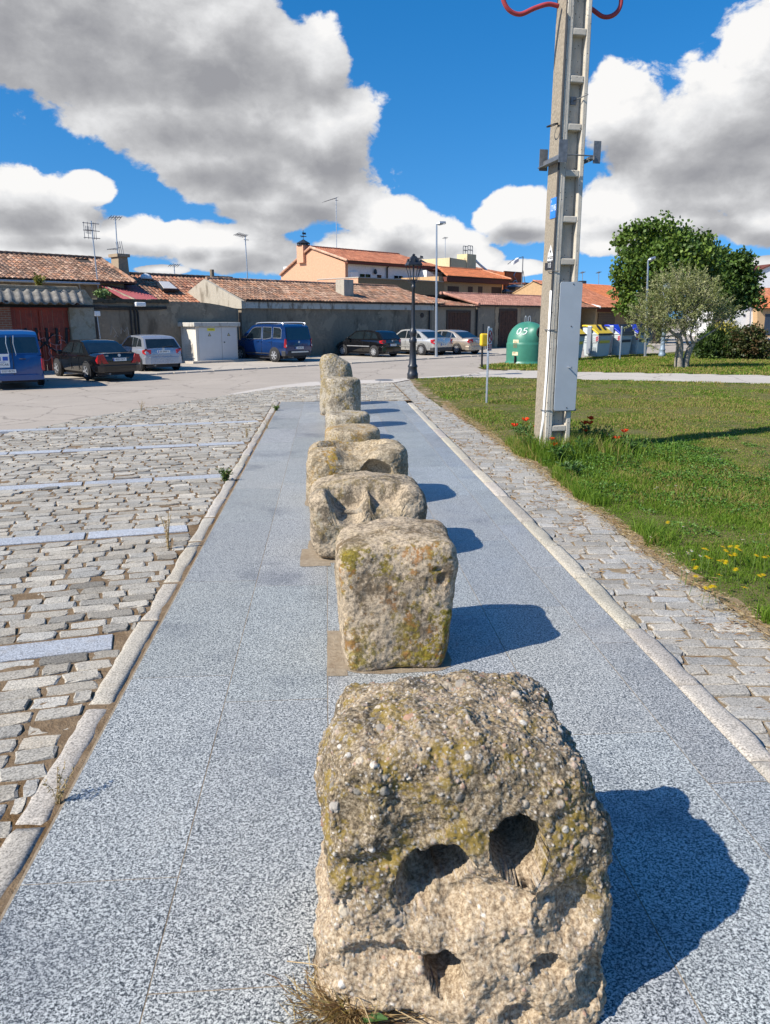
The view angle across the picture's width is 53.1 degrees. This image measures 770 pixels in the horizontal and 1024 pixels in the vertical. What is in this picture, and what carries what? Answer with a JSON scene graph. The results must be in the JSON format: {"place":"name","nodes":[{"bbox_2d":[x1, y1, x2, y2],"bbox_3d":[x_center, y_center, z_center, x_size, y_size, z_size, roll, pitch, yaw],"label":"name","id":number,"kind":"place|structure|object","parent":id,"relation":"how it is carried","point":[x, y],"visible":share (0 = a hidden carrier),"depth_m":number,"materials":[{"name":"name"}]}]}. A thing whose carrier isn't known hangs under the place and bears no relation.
{"place":"outdoors","nodes":[
{"label":"outdoors","id":0,"kind":"place"},
{"bbox_2d":[0,382,410,915],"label":"cobble paving","id":1,"kind":"structure","parent":0,"point":[80,684],"depth_m":8.10,"materials":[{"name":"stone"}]},
{"bbox_2d":[0,420,257,662],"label":"parking bay lines","id":2,"kind":"object","parent":1,"relation":"in","point":[35,650],"visible":0.59,"depth_m":7.68,"materials":[{"name":"grey stone"}]},
{"bbox_2d":[0,402,279,897],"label":"cobble side kerb","id":3,"kind":"structure","parent":1,"relation":"on","point":[17,847],"depth_m":4.22,"materials":[{"name":"stone"}]},
{"bbox_2d":[43,759,73,804],"bbox_3d":[-1.441,1.226,3.437,0.109,0.204,0.133,4,15,15],"label":"weed","id":4,"kind":"object","parent":3,"relation":"on","point":[58,797],"visible":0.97,"depth_m":3.44,"materials":[{"name":"beige plant"}]},
{"bbox_2d":[215,467,232,480],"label":"weed","id":5,"kind":"object","parent":3,"relation":"on","point":[226,474],"visible":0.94,"depth_m":10.23,"materials":[{"name":"green plant"}]},
{"bbox_2d":[160,513,171,548],"bbox_3d":[-2.038,0.192,7.195,0.100,0.375,0.173,-7,16,-27],"label":"weed","id":6,"kind":"object","parent":1,"relation":"on","point":[167,537],"visible":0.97,"depth_m":7.18,"materials":[{"name":"beige plant"}]},
{"bbox_2d":[228,373,471,394],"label":"curb","id":7,"kind":"structure","parent":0,"point":[319,383],"depth_m":25.88,"materials":[{"name":"grey concrete"}]},
{"bbox_2d":[405,254,422,378],"bbox_3d":[1.001,-6.907,27.373,0.509,4.330,0.509,-4,15,-14],"label":"street lamp","id":8,"kind":"object","parent":7,"relation":"on","point":[413,260],"visible":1,"depth_m":27.38,"materials":[{"name":"metal"}]},
{"bbox_2d":[0,329,769,429],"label":"road","id":9,"kind":"structure","parent":0,"point":[28,405],"depth_m":24.97,"materials":[{"name":"grey asphalt"}]},
{"bbox_2d":[0,250,136,358],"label":"tiled house","id":10,"kind":"structure","parent":9,"relation":"on","point":[21,268],"depth_m":38.83,"materials":[{"name":"tile"}]},
{"bbox_2d":[82,221,99,288],"bbox_3d":[-14.505,-12.414,37.969,0.523,3.707,1.136,4,15,17],"label":"roof antenna","id":11,"kind":"object","parent":10,"relation":"attached to","point":[90,230],"visible":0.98,"depth_m":37.89,"materials":[{"name":"metal"}]},
{"bbox_2d":[107,215,123,253],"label":"roof antenna","id":12,"kind":"object","parent":10,"relation":"attached to","point":[117,245],"visible":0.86,"depth_m":41.34,"materials":[{"name":"metal"}]},
{"bbox_2d":[100,285,156,299],"bbox_3d":[-12.984,-9.713,39.462,2.666,3.970,5.661,-10,18,-36],"label":"sheet canopy","id":13,"kind":"object","parent":9,"relation":"on","point":[130,292],"visible":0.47,"depth_m":38.99,"materials":[{"name":"red plastic"}]},
{"bbox_2d":[92,298,239,359],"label":"yard wall","id":14,"kind":"structure","parent":9,"relation":"on","point":[119,320],"depth_m":36.49,"materials":[{"name":"concrete"}]},
{"bbox_2d":[93,286,111,298],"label":"weed","id":15,"kind":"object","parent":14,"relation":"on","point":[102,293],"visible":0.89,"depth_m":34.72,"materials":[{"name":"green plant"}]},
{"bbox_2d":[0,344,675,383],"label":"roadside kerb","id":16,"kind":"structure","parent":9,"relation":"on","point":[76,378],"depth_m":32.33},
{"bbox_2d":[434,221,445,356],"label":"street lamp","id":17,"kind":"object","parent":9,"relation":"on","point":[441,223],"visible":0.86,"depth_m":42.45,"materials":[{"name":"metal"}]},
{"bbox_2d":[480,324,487,368],"bbox_3d":[4.263,-7.167,33.465,0.360,1.960,0.285,-6,15,-23],"label":"bag dispenser","id":18,"kind":"object","parent":9,"relation":"on","point":[483,338],"visible":0.91,"depth_m":33.30,"materials":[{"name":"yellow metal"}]},
{"bbox_2d":[493,271,522,289],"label":"terracotta block","id":19,"kind":"structure","parent":9,"relation":"on","point":[516,277],"depth_m":79.78,"materials":[{"name":"brick"}]},
{"bbox_2d":[687,306,754,335],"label":"grey white garage","id":20,"kind":"structure","parent":9,"relation":"on","point":[744,319],"depth_m":90.66,"materials":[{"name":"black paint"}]},
{"bbox_2d":[751,264,769,287],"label":"white house","id":21,"kind":"structure","parent":9,"relation":"on","point":[766,270],"depth_m":119.53,"materials":[{"name":"paint"}]},
{"bbox_2d":[753,288,769,336],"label":"ochre house","id":22,"kind":"structure","parent":9,"relation":"on","point":[763,318],"depth_m":89.85,"materials":[{"name":"paint"}]},
{"bbox_2d":[764,314,769,334],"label":"door","id":23,"kind":"structure","parent":22,"relation":"in","point":[767,316],"depth_m":89.86,"materials":[{"name":"metal"}]},
{"bbox_2d":[0,401,769,1023],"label":"granite walk","id":24,"kind":"structure","parent":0,"point":[242,919],"depth_m":3.51,"materials":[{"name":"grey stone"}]},
{"bbox_2d":[300,413,451,1023],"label":"mortar pocket","id":25,"kind":"object","parent":24,"relation":"on","point":[336,664],"visible":0.13,"depth_m":4.83,"materials":[{"name":"concrete"}]},
{"bbox_2d":[319,353,352,414],"bbox_3d":[-1.085,-2.854,17.288,0.786,1.377,0.738,-1,14,-4],"label":"old stone","id":26,"kind":"object","parent":25,"relation":"on","point":[330,364],"visible":0.46,"depth_m":16.91,"materials":[{"name":"grey stone"}]},
{"bbox_2d":[325,376,360,412],"bbox_3d":[-0.826,-2.156,15.212,0.714,1.029,0.701,-1,14,-4],"label":"old stone","id":27,"kind":"object","parent":25,"relation":"on","point":[343,393],"visible":0.55,"depth_m":14.88,"materials":[{"name":"grey stone"}]},
{"bbox_2d":[325,410,369,427],"bbox_3d":[-0.668,-1.535,13.755,0.794,0.519,0.850,-1,14,-4],"label":"old stone","id":28,"kind":"object","parent":25,"relation":"on","point":[337,417],"visible":0.48,"depth_m":13.40,"materials":[{"name":"grey stone"}]},
{"bbox_2d":[263,950,433,1023],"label":"dry tuft","id":29,"kind":"object","parent":25,"relation":"on","point":[347,1016],"visible":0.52,"depth_m":2.37,"materials":[{"name":"beige plant"}]},
{"bbox_2d":[324,423,379,441],"bbox_3d":[-0.507,-1.063,11.877,0.870,0.541,0.885,-1,14,-4],"label":"old stone","id":30,"kind":"object","parent":25,"relation":"on","point":[356,432],"visible":0.37,"depth_m":11.50,"materials":[{"name":"stone"}]},
{"bbox_2d":[306,439,407,498],"bbox_3d":[-0.337,-0.484,9.210,1.212,0.710,0.978,-1,14,-4],"label":"old stone","id":31,"kind":"object","parent":25,"relation":"on","point":[325,458],"visible":0.62,"depth_m":8.81,"materials":[{"name":"stone"}]},
{"bbox_2d":[308,471,427,558],"bbox_3d":[-0.172,0.023,7.157,1.065,0.737,0.840,-1,14,-4],"label":"old stone","id":32,"kind":"object","parent":25,"relation":"on","point":[337,503],"visible":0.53,"depth_m":6.84,"materials":[{"name":"stone"}]},
{"bbox_2d":[334,516,457,671],"bbox_3d":[0.054,0.507,4.968,0.757,0.877,0.730,-1,14,-4],"label":"old stone","id":33,"kind":"object","parent":25,"relation":"on","point":[395,578],"visible":1,"depth_m":4.66,"materials":[{"name":"stone"}]},
{"bbox_2d":[313,669,613,1023],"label":"old stone","id":34,"kind":"object","parent":24,"relation":"on","point":[464,863],"visible":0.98,"depth_m":2.32,"materials":[{"name":"beige stone"}]},
{"bbox_2d":[0,0,769,318],"label":"sky","id":35,"kind":"structure","parent":0,"point":[196,124],"materials":[{"name":"blue"}]},
{"bbox_2d":[44,337,769,379],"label":"parking pavement","id":36,"kind":"structure","parent":0,"point":[308,360],"depth_m":37.59,"materials":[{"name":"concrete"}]},
{"bbox_2d":[0,330,44,385],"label":"parked van","id":37,"kind":"object","parent":36,"relation":"on","point":[21,359],"visible":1,"depth_m":23.66,"materials":[{"name":"blue paint"}]},
{"bbox_2d":[0,284,107,372],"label":"gate portal","id":38,"kind":"object","parent":36,"relation":"on","point":[75,305],"visible":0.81,"depth_m":30.50,"materials":[{"name":"metal"}]},
{"bbox_2d":[32,272,45,285],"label":"weed","id":39,"kind":"object","parent":38,"relation":"on","point":[38,280],"visible":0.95,"depth_m":30.23,"materials":[{"name":"green plant"}]},
{"bbox_2d":[53,339,140,380],"bbox_3d":[-10.695,-5.635,28.246,1.982,1.394,4.312,-13,19,-43],"label":"parked car","id":40,"kind":"object","parent":36,"relation":"on","point":[89,359],"visible":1,"depth_m":27.19,"materials":[{"name":"black paint"}]},
{"bbox_2d":[120,334,181,370],"bbox_3d":[-10.125,-6.790,32.672,1.999,1.466,3.833,-11,18,-37],"label":"parked car","id":41,"kind":"object","parent":36,"relation":"on","point":[154,350],"visible":0.73,"depth_m":31.34,"materials":[{"name":"silver metal"}]},
{"bbox_2d":[129,269,232,301],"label":"house","id":42,"kind":"structure","parent":36,"relation":"on","point":[174,287],"depth_m":42.65,"materials":[{"name":"tile"}]},
{"bbox_2d":[234,232,247,278],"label":"roof antenna","id":43,"kind":"object","parent":42,"relation":"on","point":[242,235],"visible":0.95,"depth_m":45.38,"materials":[{"name":"metal"}]},
{"bbox_2d":[178,322,265,363],"bbox_3d":[-8.401,-8.498,38.567,4.250,1.950,2.360,-13,19,-43],"label":"transformer kiosk","id":44,"kind":"object","parent":36,"relation":"on","point":[209,342],"visible":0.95,"depth_m":37.55,"materials":[{"name":"grey concrete"}]},
{"bbox_2d":[198,327,222,360],"bbox_3d":[-8.492,-8.156,37.476,1.260,1.620,0.040,-13,19,-43],"label":"door","id":45,"kind":"structure","parent":44,"relation":"in","point":[210,342],"depth_m":37.46,"materials":[{"name":"grey metal"}]},
{"bbox_2d":[221,327,236,359],"bbox_3d":[-7.720,-8.342,38.213,0.850,1.620,0.040,-13,19,-43],"label":"door","id":46,"kind":"structure","parent":44,"relation":"in","point":[229,348],"depth_m":38.19,"materials":[{"name":"grey metal"}]},
{"bbox_2d":[238,322,311,361],"bbox_3d":[-5.847,-8.671,39.191,4.403,1.946,2.187,12,18,39],"label":"people carrier","id":47,"kind":"object","parent":36,"relation":"on","point":[278,341],"visible":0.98,"depth_m":38.02,"materials":[{"name":"blue paint"}]},
{"bbox_2d":[246,327,261,338],"bbox_3d":[-6.609,-8.990,38.671,1.263,0.610,0.091,12,18,39],"label":"window","id":48,"kind":"structure","parent":47,"relation":"in","point":[256,332],"depth_m":38.57,"materials":[{"name":"grey glass"}]},
{"bbox_2d":[262,327,271,338],"bbox_3d":[-5.823,-8.825,38.013,0.683,0.612,0.091,12,18,39],"label":"window","id":49,"kind":"structure","parent":47,"relation":"in","point":[267,331],"depth_m":38.01,"materials":[{"name":"grey glass"}]},
{"bbox_2d":[273,327,281,337],"bbox_3d":[-5.260,-8.735,37.536,0.621,0.532,0.082,12,18,39],"label":"window","id":50,"kind":"structure","parent":47,"relation":"in","point":[276,331],"depth_m":37.55,"materials":[{"name":"grey glass"}]},
{"bbox_2d":[286,327,309,339],"bbox_3d":[-4.283,-8.752,37.781,0.150,0.586,1.555,12,18,39],"label":"rear window","id":51,"kind":"structure","parent":47,"relation":"in","point":[298,333],"depth_m":37.76,"materials":[{"name":"glass"}]},
{"bbox_2d":[187,277,445,357],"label":"shed","id":52,"kind":"structure","parent":36,"relation":"on","point":[330,315],"depth_m":44.65,"materials":[{"name":"ceramic"}]},
{"bbox_2d":[279,232,442,281],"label":"peach house","id":53,"kind":"structure","parent":36,"relation":"on","point":[311,263],"depth_m":66.00,"materials":[{"name":"paint"}]},
{"bbox_2d":[336,330,400,356],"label":"parked car","id":54,"kind":"object","parent":36,"relation":"on","point":[374,343],"visible":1,"depth_m":43.02,"materials":[{"name":"black paint"}]},
{"bbox_2d":[317,277,443,294],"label":"terrace block","id":55,"kind":"structure","parent":36,"relation":"on","point":[425,287],"depth_m":61.24,"materials":[{"name":"beige paint"}]},
{"bbox_2d":[397,329,452,354],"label":"parked car","id":56,"kind":"object","parent":36,"relation":"on","point":[425,343],"visible":0.72,"depth_m":44.86,"materials":[{"name":"silver metal"}]},
{"bbox_2d":[418,270,434,276],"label":"white gable house","id":57,"kind":"structure","parent":36,"relation":"on","point":[424,273],"depth_m":69.12,"materials":[{"name":"white paint"}]},
{"bbox_2d":[415,293,479,335],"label":"garage shed","id":58,"kind":"structure","parent":36,"relation":"on","point":[454,315],"depth_m":52.85,"materials":[{"name":"beige paint"}]},
{"bbox_2d":[446,310,470,332],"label":"door","id":59,"kind":"structure","parent":58,"relation":"in","point":[456,321],"depth_m":52.98,"materials":[{"name":"brown metal"}]},
{"bbox_2d":[395,266,511,293],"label":"orange roof house","id":60,"kind":"structure","parent":36,"relation":"on","point":[458,279],"depth_m":68.00,"materials":[{"name":"tile"}]},
{"bbox_2d":[447,286,458,291],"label":"window","id":61,"kind":"structure","parent":60,"relation":"in","point":[450,288],"depth_m":65.69,"materials":[{"name":"black glass"}]},
{"bbox_2d":[422,245,499,271],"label":"yellow house","id":62,"kind":"structure","parent":36,"relation":"on","point":[465,260],"depth_m":89.41,"materials":[{"name":"paint"}]},
{"bbox_2d":[437,329,485,353],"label":"parked car","id":63,"kind":"object","parent":36,"relation":"on","point":[464,341],"visible":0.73,"depth_m":45.87,"materials":[{"name":"beige paint"}]},
{"bbox_2d":[504,284,522,293],"bbox_3d":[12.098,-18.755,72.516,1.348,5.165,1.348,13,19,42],"label":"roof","id":64,"kind":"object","parent":36,"relation":"on","point":[514,287],"visible":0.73,"depth_m":71.66,"materials":[{"name":"metal"}]},
{"bbox_2d":[508,256,525,287],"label":"roof lamp","id":65,"kind":"object","parent":36,"relation":"on","point":[515,261],"visible":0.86,"depth_m":69.58,"materials":[{"name":"metal"}]},
{"bbox_2d":[511,280,660,340],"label":"ochre garage","id":66,"kind":"structure","parent":36,"relation":"on","point":[596,306],"depth_m":68.48,"materials":[{"name":"tile"}]},
{"bbox_2d":[597,313,614,324],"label":"garage door","id":67,"kind":"structure","parent":66,"relation":"in","point":[603,318],"depth_m":67.38,"materials":[{"name":"metal"}]},
{"bbox_2d":[606,210,727,342],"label":"broadleaf tree","id":68,"kind":"object","parent":36,"relation":"on","point":[685,244],"visible":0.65,"depth_m":63.34,"materials":[{"name":"green plant"}]},
{"bbox_2d":[695,240,769,323],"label":"broadleaf tree","id":69,"kind":"object","parent":36,"relation":"on","point":[740,283],"visible":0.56,"depth_m":72.64,"materials":[{"name":"green plant"}]},
{"bbox_2d":[437,291,540,347],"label":"tiled shed","id":70,"kind":"structure","parent":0,"point":[501,315],"depth_m":56.97,"materials":[{"name":"ceramic"}]},
{"bbox_2d":[498,309,517,347],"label":"door","id":71,"kind":"structure","parent":70,"relation":"in","point":[507,320],"depth_m":56.88,"materials":[{"name":"brown metal"}]},
{"bbox_2d":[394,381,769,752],"bbox_3d":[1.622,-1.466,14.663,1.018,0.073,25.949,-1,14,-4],"label":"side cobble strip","id":72,"kind":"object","parent":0,"point":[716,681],"visible":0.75,"depth_m":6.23,"materials":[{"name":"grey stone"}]},
{"bbox_2d":[395,382,769,748],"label":"debris soil","id":73,"kind":"structure","parent":0,"point":[637,620],"depth_m":5.95,"materials":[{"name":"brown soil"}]},
{"bbox_2d":[519,431,538,445],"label":"weed","id":74,"kind":"object","parent":73,"relation":"on","point":[527,439],"visible":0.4,"depth_m":12.33,"materials":[{"name":"green plant"}]},
{"bbox_2d":[407,403,769,782],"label":"lawn side kerb","id":75,"kind":"structure","parent":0,"point":[742,737],"depth_m":5.17,"materials":[{"name":"stone"}]},
{"bbox_2d":[410,377,769,624],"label":"lawn","id":76,"kind":"structure","parent":0,"point":[627,397],"depth_m":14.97,"materials":[{"name":"plant"}]},
{"bbox_2d":[485,326,491,402],"bbox_3d":[2.608,-3.662,19.461,0.074,2.000,0.380,6,15,23],"label":"dog sign","id":77,"kind":"object","parent":76,"relation":"on","point":[489,342],"visible":1,"depth_m":19.39,"materials":[{"name":"metal"}]},
{"bbox_2d":[515,423,533,436],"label":"weed","id":78,"kind":"object","parent":76,"relation":"on","point":[521,430],"visible":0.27,"depth_m":12.87,"materials":[{"name":"green plant"}]},
{"bbox_2d":[547,443,575,461],"bbox_3d":[2.635,-0.861,11.523,0.427,0.403,0.304,5,15,19],"label":"weed","id":79,"kind":"object","parent":76,"relation":"on","point":[558,452],"visible":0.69,"depth_m":11.49,"materials":[{"name":"green plant"}]},
{"bbox_2d":[501,0,622,447],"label":"utility pole","id":80,"kind":"object","parent":76,"relation":"on","point":[560,313],"visible":0.98,"depth_m":11.45,"materials":[{"name":"concrete"}]},
{"bbox_2d":[555,458,588,475],"bbox_3d":[2.563,-0.578,10.515,0.374,0.322,0.392,-10,17,-33],"label":"weed","id":81,"kind":"object","parent":76,"relation":"on","point":[569,466],"visible":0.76,"depth_m":10.48,"materials":[{"name":"green plant"}]},
{"bbox_2d":[569,436,593,455],"bbox_3d":[3.034,-0.989,11.910,0.385,0.412,0.335,-1,14,-4],"label":"weed","id":82,"kind":"object","parent":76,"relation":"on","point":[587,444],"visible":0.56,"depth_m":11.84,"materials":[{"name":"green plant"}]},
{"bbox_2d":[578,422,601,437],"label":"weed","id":83,"kind":"object","parent":76,"relation":"on","point":[592,431],"visible":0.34,"depth_m":12.84,"materials":[{"name":"green plant"}]},
{"bbox_2d":[510,422,690,468],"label":"tall grass","id":84,"kind":"structure","parent":76,"relation":"on","point":[597,446],"depth_m":11.91,"materials":[{"name":"green plant"}]},
{"bbox_2d":[595,425,618,445],"bbox_3d":[3.613,-1.201,12.685,0.420,0.472,0.412,12,18,39],"label":"weed","id":85,"kind":"object","parent":76,"relation":"on","point":[604,431],"visible":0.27,"depth_m":12.71,"materials":[{"name":"green plant"}]},
{"bbox_2d":[606,432,629,449],"bbox_3d":[3.772,-1.104,12.445,0.403,0.405,0.429,3,14,10],"label":"weed","id":86,"kind":"object","parent":76,"relation":"on","point":[614,440],"visible":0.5,"depth_m":12.44,"materials":[{"name":"green plant"}]},
{"bbox_2d":[499,433,769,624],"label":"edge grass","id":87,"kind":"structure","parent":76,"relation":"on","point":[580,491],"depth_m":9.05,"materials":[{"name":"green plant"}]},
{"bbox_2d":[626,434,650,454],"bbox_3d":[3.998,-1.045,12.276,0.421,0.382,0.458,9,17,32],"label":"weed","id":88,"kind":"object","parent":76,"relation":"on","point":[634,443],"visible":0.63,"depth_m":12.27,"materials":[{"name":"green plant"}]},
{"bbox_2d":[411,380,769,711],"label":"dry verge","id":89,"kind":"structure","parent":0,"point":[733,599],"depth_m":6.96,"materials":[{"name":"brown plant"}]},
{"bbox_2d":[416,376,769,401],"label":"grass","id":90,"kind":"structure","parent":0,"point":[463,385],"depth_m":23.48,"materials":[{"name":"green plant"}]},
{"bbox_2d":[450,397,769,435],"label":"grass","id":91,"kind":"structure","parent":0,"point":[622,418],"depth_m":17.33,"materials":[{"name":"green plant"}]},
{"bbox_2d":[460,370,769,383],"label":"footpath","id":92,"kind":"structure","parent":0,"point":[712,378],"depth_m":28.64,"materials":[{"name":"grey concrete"}]},
{"bbox_2d":[479,351,769,375],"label":"lawn","id":93,"kind":"structure","parent":0,"point":[639,367],"depth_m":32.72,"materials":[{"name":"plant"}]},
{"bbox_2d":[505,316,539,363],"bbox_3d":[6.756,-8.223,36.734,1.980,2.212,1.980,-1,14,-4],"label":"glass container","id":94,"kind":"object","parent":93,"relation":"on","point":[522,345],"visible":0.8,"depth_m":36.04,"materials":[{"name":"plastic"}]},
{"bbox_2d":[578,329,586,357],"bbox_3d":[9.413,-8.701,39.344,1.031,1.665,1.640,13,19,42],"label":"recycling bin","id":95,"kind":"object","parent":93,"relation":"on","point":[583,334],"visible":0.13,"depth_m":39.42,"materials":[{"name":"grey plastic"}]},
{"bbox_2d":[582,325,612,356],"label":"recycling bin","id":96,"kind":"object","parent":93,"relation":"on","point":[597,340],"visible":0.95,"depth_m":41.06,"materials":[{"name":"grey plastic"}]},
{"bbox_2d":[604,324,634,354],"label":"recycling bin","id":97,"kind":"object","parent":93,"relation":"on","point":[627,335],"visible":0.81,"depth_m":42.44,"materials":[{"name":"grey plastic"}]},
{"bbox_2d":[629,324,651,353],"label":"recycling bin","id":98,"kind":"object","parent":93,"relation":"on","point":[637,346],"visible":0.47,"depth_m":43.67,"materials":[{"name":"grey plastic"}]},
{"bbox_2d":[644,256,655,356],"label":"street lamp","id":99,"kind":"object","parent":93,"relation":"on","point":[650,259],"visible":0.64,"depth_m":42.33,"materials":[{"name":"metal"}]},
{"bbox_2d":[658,285,669,356],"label":"street lamp","id":100,"kind":"object","parent":93,"relation":"on","point":[662,349],"visible":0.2,"depth_m":43.09,"materials":[{"name":"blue metal"}]},
{"bbox_2d":[623,259,745,366],"bbox_3d":[12.940,-8.438,33.023,5.458,4.656,3.066,-1,14,-4],"label":"olive tree","id":101,"kind":"object","parent":93,"relation":"on","point":[677,297],"visible":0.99,"depth_m":32.80,"materials":[{"name":"green plant"}]},
{"bbox_2d":[686,320,742,358],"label":"juniper bush","id":102,"kind":"object","parent":93,"relation":"on","point":[709,346],"visible":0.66,"depth_m":40.70,"materials":[{"name":"green plant"}]},
{"bbox_2d":[720,321,769,359],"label":"hedge bush","id":103,"kind":"object","parent":93,"relation":"on","point":[752,345],"visible":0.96,"depth_m":40.01,"materials":[{"name":"green plant"}]},
{"bbox_2d":[497,431,769,549],"bbox_3d":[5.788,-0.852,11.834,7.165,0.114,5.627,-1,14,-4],"label":"grass","id":104,"kind":"structure","parent":0,"point":[616,476],"depth_m":10.80,"materials":[{"name":"green plant"}]},
{"bbox_2d":[718,540,769,577],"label":"wispy grass","id":105,"kind":"structure","parent":0,"point":[747,560],"depth_m":6.85,"materials":[{"name":"green plant"}]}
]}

